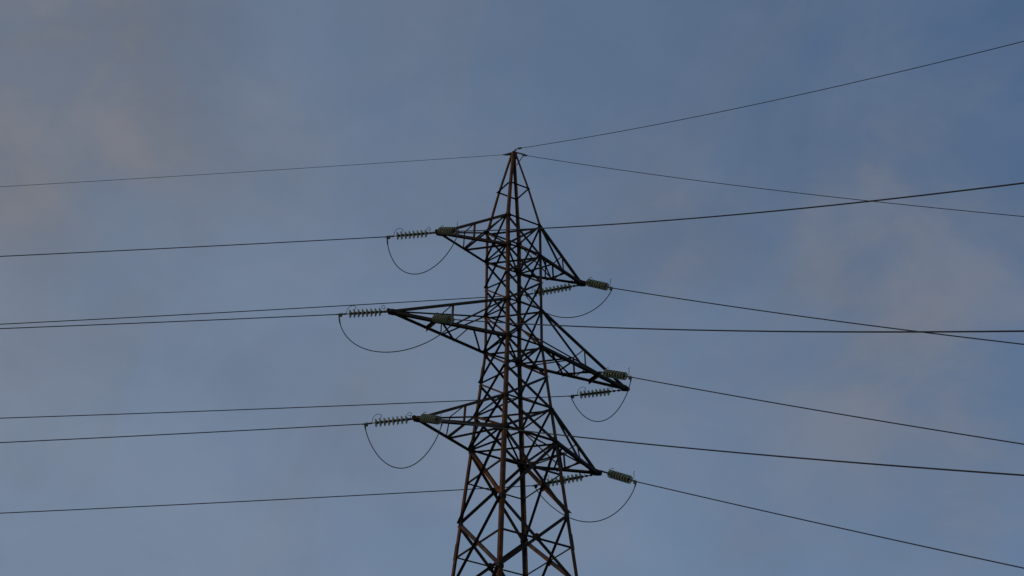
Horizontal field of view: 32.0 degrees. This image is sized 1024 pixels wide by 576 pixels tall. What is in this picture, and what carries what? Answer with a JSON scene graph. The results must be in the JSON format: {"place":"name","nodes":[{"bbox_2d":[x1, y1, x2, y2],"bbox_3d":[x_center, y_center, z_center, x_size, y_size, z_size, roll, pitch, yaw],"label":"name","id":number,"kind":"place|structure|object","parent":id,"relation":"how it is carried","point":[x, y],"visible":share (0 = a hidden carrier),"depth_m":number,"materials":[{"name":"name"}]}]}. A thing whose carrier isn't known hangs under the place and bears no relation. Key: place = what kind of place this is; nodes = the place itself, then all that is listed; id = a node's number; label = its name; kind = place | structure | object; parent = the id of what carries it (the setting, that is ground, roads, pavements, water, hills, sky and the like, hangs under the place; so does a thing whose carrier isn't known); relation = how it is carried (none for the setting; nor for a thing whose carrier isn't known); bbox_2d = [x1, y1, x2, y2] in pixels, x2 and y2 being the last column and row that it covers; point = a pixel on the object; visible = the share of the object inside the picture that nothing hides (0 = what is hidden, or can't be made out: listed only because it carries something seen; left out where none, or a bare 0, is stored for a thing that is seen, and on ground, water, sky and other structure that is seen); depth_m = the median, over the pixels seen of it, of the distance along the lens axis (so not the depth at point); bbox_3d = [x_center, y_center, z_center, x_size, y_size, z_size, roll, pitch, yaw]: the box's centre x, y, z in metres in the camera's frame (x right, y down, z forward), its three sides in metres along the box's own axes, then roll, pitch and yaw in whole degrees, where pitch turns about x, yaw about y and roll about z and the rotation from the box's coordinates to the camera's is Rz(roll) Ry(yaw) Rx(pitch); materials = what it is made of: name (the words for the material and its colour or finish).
{"place":"outdoors","nodes":[
{"label":"outdoors","id":0,"kind":"place"},
{"bbox_2d":[0,0,1023,575],"label":"sky","id":1,"kind":"structure","parent":0,"point":[96,91],"materials":[{"name":"blue"}]},
{"bbox_3d":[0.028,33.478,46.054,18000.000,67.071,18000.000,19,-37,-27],"label":"ground","id":2,"kind":"structure","parent":0,"visible":0},
{"bbox_2d":[387,149,629,575],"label":"transmission tower","id":3,"kind":"structure","parent":2,"relation":"on","point":[524,464],"depth_m":64.77,"materials":[{"name":"metal"}]},
{"bbox_2d":[1,153,510,186],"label":"ground wire","id":4,"kind":"object","parent":3,"relation":"attached to","point":[507,154],"visible":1,"depth_m":69.97,"materials":[{"name":"metal"}]},
{"bbox_2d":[336,305,387,317],"bbox_3d":[-5.277,0.811,63.492,1.922,0.483,0.308,-3,-32,-4],"label":"insulator string","id":5,"kind":"object","parent":3,"relation":"attached to","point":[371,312],"visible":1,"depth_m":63.37,"materials":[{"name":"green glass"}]},
{"bbox_2d":[0,314,335,328],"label":"power line","id":6,"kind":"object","parent":5,"relation":"attached to","point":[167,321],"visible":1,"depth_m":63.03,"materials":[{"name":"metal"}]},
{"bbox_2d":[338,315,454,352],"bbox_3d":[-4.080,1.510,62.690,4.178,1.716,0.054,-4,-33,7],"label":"jumper wire","id":7,"kind":"object","parent":5,"relation":"hanging from","point":[393,351],"visible":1,"depth_m":62.38,"materials":[{"name":"metal"}]},
{"bbox_2d":[362,412,412,426],"bbox_3d":[-4.265,4.539,61.868,1.875,0.483,0.308,-6,-32,-5],"label":"insulator string","id":8,"kind":"object","parent":3,"relation":"attached to","point":[393,420],"visible":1,"depth_m":61.74,"materials":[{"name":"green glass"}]},
{"bbox_2d":[0,424,361,442],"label":"power line","id":9,"kind":"object","parent":8,"relation":"attached to","point":[180,433],"visible":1,"depth_m":61.34,"materials":[{"name":"metal"}]},
{"bbox_2d":[364,421,442,468],"bbox_3d":[-3.714,5.196,60.572,3.141,2.101,0.052,-16,-36,23],"label":"jumper wire","id":10,"kind":"object","parent":8,"relation":"hanging from","point":[408,466],"visible":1,"depth_m":60.11,"materials":[{"name":"metal"}]},
{"bbox_2d":[384,227,435,239],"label":"insulator string","id":11,"kind":"object","parent":3,"relation":"attached to","point":[414,234],"visible":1,"depth_m":66.37,"materials":[{"name":"green glass"}]},
{"bbox_2d":[0,237,382,256],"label":"power line","id":12,"kind":"object","parent":11,"relation":"attached to","point":[191,247],"visible":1,"depth_m":65.88,"materials":[{"name":"metal"}]},
{"bbox_2d":[386,232,458,274],"bbox_3d":[-3.293,-1.363,65.357,2.956,1.993,0.053,-13,-35,19],"label":"jumper wire","id":13,"kind":"object","parent":11,"relation":"hanging from","point":[427,270],"visible":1,"depth_m":64.99,"materials":[{"name":"metal"}]},
{"bbox_2d":[416,410,443,424],"bbox_3d":[-2.783,4.372,61.032,0.308,0.511,2.117,20,-9,-28],"label":"insulator string","id":14,"kind":"object","parent":3,"relation":"attached to","point":[430,419],"visible":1,"depth_m":60.73,"materials":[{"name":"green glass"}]},
{"bbox_2d":[443,420,1023,475],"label":"power line","id":15,"kind":"object","parent":14,"relation":"attached to","point":[755,453],"visible":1,"depth_m":44.74,"materials":[{"name":"metal"}]},
{"bbox_2d":[432,311,454,323],"bbox_3d":[-2.387,1.000,63.322,0.308,0.511,1.783,20,-9,-28],"label":"insulator string","id":16,"kind":"object","parent":3,"relation":"attached to","point":[440,318],"visible":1,"depth_m":63.15,"materials":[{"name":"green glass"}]},
{"bbox_2d":[455,319,1023,332],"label":"power line","id":17,"kind":"object","parent":16,"relation":"attached to","point":[764,330],"visible":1,"depth_m":46.63,"materials":[{"name":"metal"}]},
{"bbox_2d":[437,222,458,234],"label":"insulator string","id":18,"kind":"object","parent":3,"relation":"attached to","point":[441,230],"visible":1,"depth_m":65.68,"materials":[{"name":"green glass"}]},
{"bbox_2d":[459,182,1023,231],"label":"power line","id":19,"kind":"object","parent":18,"relation":"attached to","point":[763,211],"visible":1,"depth_m":48.79,"materials":[{"name":"metal"}]},
{"bbox_2d":[523,280,581,296],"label":"insulator string","id":20,"kind":"object","parent":3,"relation":"attached to","point":[558,288],"visible":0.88,"depth_m":69.28,"materials":[{"name":"green glass"}]},
{"bbox_2d":[0,294,523,324],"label":"power line","id":21,"kind":"object","parent":20,"relation":"attached to","point":[246,311],"visible":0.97,"depth_m":68.44,"materials":[{"name":"metal"}]},
{"bbox_2d":[525,288,611,317],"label":"jumper wire","id":22,"kind":"object","parent":20,"relation":"hanging from","point":[575,316],"visible":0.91,"depth_m":68.00,"materials":[{"name":"metal"}]},
{"bbox_2d":[532,473,596,487],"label":"insulator string","id":23,"kind":"object","parent":3,"relation":"attached to","point":[572,478],"visible":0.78,"depth_m":65.20,"materials":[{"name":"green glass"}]},
{"bbox_2d":[0,485,531,513],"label":"power line","id":24,"kind":"object","parent":23,"relation":"attached to","point":[247,501],"visible":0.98,"depth_m":64.45,"materials":[{"name":"metal"}]},
{"bbox_2d":[534,482,636,521],"bbox_3d":[2.621,7.617,64.098,3.861,1.796,0.054,-10,-34,16],"label":"jumper wire","id":25,"kind":"object","parent":23,"relation":"hanging from","point":[591,521],"visible":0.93,"depth_m":63.67,"materials":[{"name":"metal"}]},
{"bbox_2d":[569,387,623,398],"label":"insulator string","id":26,"kind":"object","parent":3,"relation":"attached to","point":[596,392],"visible":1,"depth_m":68.02,"materials":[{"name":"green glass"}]},
{"bbox_2d":[0,396,568,418],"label":"power line","id":27,"kind":"object","parent":26,"relation":"attached to","point":[263,408],"visible":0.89,"depth_m":67.35,"materials":[{"name":"metal"}]},
{"bbox_2d":[571,378,631,421],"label":"jumper wire","id":28,"kind":"object","parent":26,"relation":"hanging from","point":[610,416],"visible":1,"depth_m":65.99,"materials":[{"name":"metal"}]},
{"bbox_2d":[584,277,612,290],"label":"insulator string","id":29,"kind":"object","parent":3,"relation":"attached to","point":[592,283],"visible":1,"depth_m":68.71,"materials":[{"name":"green glass"}]},
{"bbox_2d":[613,288,1023,344],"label":"power line","id":30,"kind":"object","parent":29,"relation":"attached to","point":[821,318],"visible":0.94,"depth_m":59.47,"materials":[{"name":"metal"}]},
{"bbox_2d":[598,367,631,379],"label":"insulator string","id":31,"kind":"object","parent":3,"relation":"attached to","point":[613,374],"visible":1,"depth_m":66.53,"materials":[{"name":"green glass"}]},
{"bbox_2d":[632,377,1023,444],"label":"power line","id":32,"kind":"object","parent":31,"relation":"attached to","point":[836,413],"visible":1,"depth_m":57.72,"materials":[{"name":"metal"}]},
{"bbox_2d":[599,468,637,483],"bbox_3d":[3.864,6.706,64.633,0.308,0.511,2.218,27,-10,-36],"label":"insulator string","id":33,"kind":"object","parent":3,"relation":"attached to","point":[618,476],"visible":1,"depth_m":64.42,"materials":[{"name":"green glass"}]},
{"bbox_2d":[637,481,1023,568],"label":"power line","id":34,"kind":"object","parent":33,"relation":"attached to","point":[837,527],"visible":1,"depth_m":56.11,"materials":[{"name":"metal"}]},
{"bbox_2d":[517,41,1023,149],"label":"ground wire","id":35,"kind":"object","parent":3,"relation":"attached to","point":[518,148],"visible":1,"depth_m":55.59,"materials":[{"name":"metal"}]},
{"bbox_2d":[522,154,1023,216],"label":"ground wire","id":36,"kind":"object","parent":3,"relation":"attached to","point":[779,190],"visible":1,"depth_m":58.44,"materials":[{"name":"metal"}]}
]}

